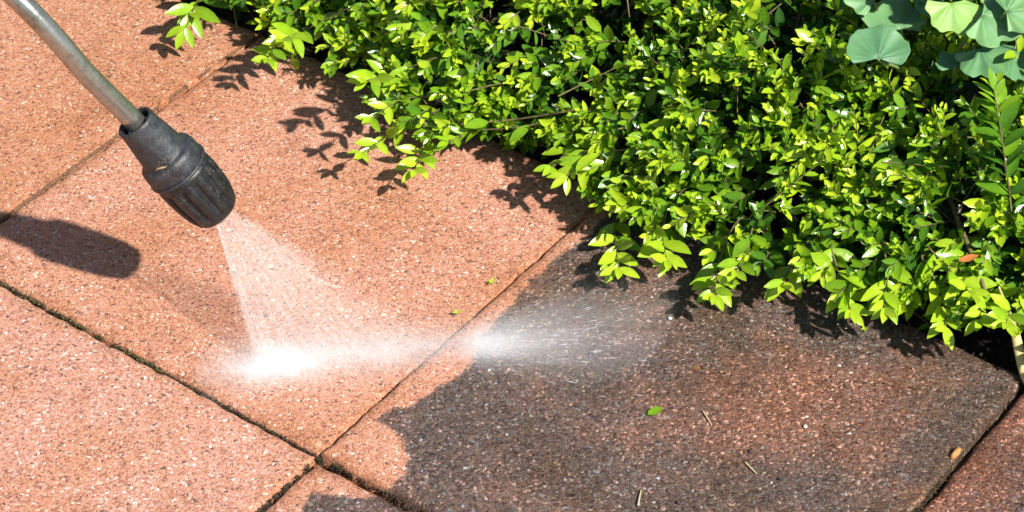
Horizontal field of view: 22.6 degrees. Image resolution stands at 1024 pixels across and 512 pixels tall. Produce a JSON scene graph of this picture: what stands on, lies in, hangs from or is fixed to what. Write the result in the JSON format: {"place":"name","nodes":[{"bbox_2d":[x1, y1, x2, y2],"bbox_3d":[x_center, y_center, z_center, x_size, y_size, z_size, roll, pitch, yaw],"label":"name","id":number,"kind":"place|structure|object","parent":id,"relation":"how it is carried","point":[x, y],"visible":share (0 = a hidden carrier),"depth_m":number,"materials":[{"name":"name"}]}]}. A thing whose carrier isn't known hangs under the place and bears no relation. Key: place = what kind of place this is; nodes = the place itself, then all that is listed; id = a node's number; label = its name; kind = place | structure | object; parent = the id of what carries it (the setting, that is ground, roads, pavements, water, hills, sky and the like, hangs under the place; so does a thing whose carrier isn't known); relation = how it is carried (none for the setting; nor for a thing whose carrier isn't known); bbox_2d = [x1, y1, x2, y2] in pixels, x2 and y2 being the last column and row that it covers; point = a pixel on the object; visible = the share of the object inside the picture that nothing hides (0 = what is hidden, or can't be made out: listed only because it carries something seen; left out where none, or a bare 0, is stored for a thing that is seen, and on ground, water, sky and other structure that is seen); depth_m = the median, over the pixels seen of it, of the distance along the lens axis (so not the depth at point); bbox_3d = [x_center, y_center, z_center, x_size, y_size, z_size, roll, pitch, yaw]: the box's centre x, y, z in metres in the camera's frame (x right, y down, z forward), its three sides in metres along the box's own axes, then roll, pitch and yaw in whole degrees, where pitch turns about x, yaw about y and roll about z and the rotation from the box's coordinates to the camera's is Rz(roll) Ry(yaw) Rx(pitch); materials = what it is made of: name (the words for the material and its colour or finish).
{"place":"outdoors","nodes":[
{"label":"outdoors","id":0,"kind":"place"},
{"bbox_2d":[3,0,235,227],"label":"pressure washer lance","id":1,"kind":"object","parent":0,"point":[184,176],"visible":1,"depth_m":1.67,"materials":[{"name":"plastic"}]},
{"bbox_2d":[217,211,466,366],"bbox_3d":[-0.110,0.024,1.726,0.176,0.110,0.047,0,40,0],"label":"water fan","id":2,"kind":"object","parent":1,"relation":"attached to","point":[295,301],"visible":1,"depth_m":1.74},
{"bbox_2d":[0,26,268,222],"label":"joint sand","id":3,"kind":"structure","parent":0,"point":[75,166],"depth_m":1.94,"materials":[{"name":"brown sand"}]},
{"bbox_2d":[0,0,1023,511],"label":"pavement","id":4,"kind":"structure","parent":0,"point":[108,244],"depth_m":1.76,"materials":[{"name":"concrete"}]},
{"bbox_2d":[119,200,614,427],"bbox_3d":[-0.077,-0.009,1.698,0.400,0.197,0.214,-7,41,-8],"label":"water impact","id":5,"kind":"object","parent":4,"relation":"on","point":[266,366],"visible":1,"depth_m":1.75,"materials":[{"name":"white liquid"}]},
{"bbox_2d":[0,220,1023,511],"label":"joint moss","id":6,"kind":"object","parent":4,"relation":"on","point":[242,416],"visible":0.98,"depth_m":1.72,"materials":[{"name":"green plant"}]},
{"bbox_2d":[637,489,641,505],"bbox_3d":[0.082,0.156,1.651,0.004,0.002,0.014,0,40,0],"label":"straw","id":7,"kind":"object","parent":4,"relation":"on","point":[638,502],"visible":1,"depth_m":1.65,"materials":[{"name":"beige plant"}]},
{"bbox_2d":[472,245,837,414],"bbox_3d":[0.107,0.030,1.776,0.237,0.036,0.273,28,48,29],"label":"water splash","id":8,"kind":"object","parent":4,"relation":"on","point":[568,330],"visible":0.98,"depth_m":1.76,"materials":[{"name":"white liquid"}]},
{"bbox_2d":[648,406,661,414],"bbox_3d":[0.096,0.104,1.712,0.010,0.002,0.008,0,40,0],"label":"fallen leaf","id":9,"kind":"object","parent":4,"relation":"on","point":[654,410],"visible":1,"depth_m":1.71,"materials":[{"name":"green plant"}]},
{"bbox_2d":[950,447,961,460],"bbox_3d":[0.292,0.129,1.683,0.009,0.005,0.011,0,40,0],"label":"wood chip","id":10,"kind":"object","parent":4,"relation":"on","point":[954,454],"visible":1,"depth_m":1.68,"materials":[{"name":"wood"}]},
{"bbox_2d":[998,286,1023,382],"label":"withered leaf","id":11,"kind":"object","parent":4,"relation":"on","point":[1018,347],"visible":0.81,"depth_m":1.74,"materials":[{"name":"beige plant"}]},
{"bbox_2d":[182,0,1023,391],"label":"ground","id":12,"kind":"structure","parent":0,"point":[1000,356],"depth_m":1.98,"materials":[{"name":"soil"}]},
{"bbox_2d":[165,0,1023,349],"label":"shrub","id":13,"kind":"object","parent":12,"relation":"on","point":[653,116],"visible":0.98,"depth_m":1.80,"materials":[{"name":"green plant"}]},
{"bbox_2d":[959,254,978,261],"bbox_3d":[0.309,0.002,1.731,0.014,0.003,0.007,0,40,0],"label":"dead leaf","id":14,"kind":"object","parent":13,"relation":"in","point":[968,258],"visible":1,"depth_m":1.73,"materials":[{"name":"orange plant"}]},
{"bbox_2d":[188,0,1023,393],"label":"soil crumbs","id":15,"kind":"object","parent":12,"relation":"on","point":[768,192],"visible":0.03,"depth_m":1.97,"materials":[{"name":"brown soil"}]},
{"bbox_2d":[843,0,1023,206],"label":"columbine","id":16,"kind":"object","parent":12,"relation":"on","point":[881,39],"visible":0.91,"depth_m":1.73,"materials":[{"name":"green plant"}]}
]}

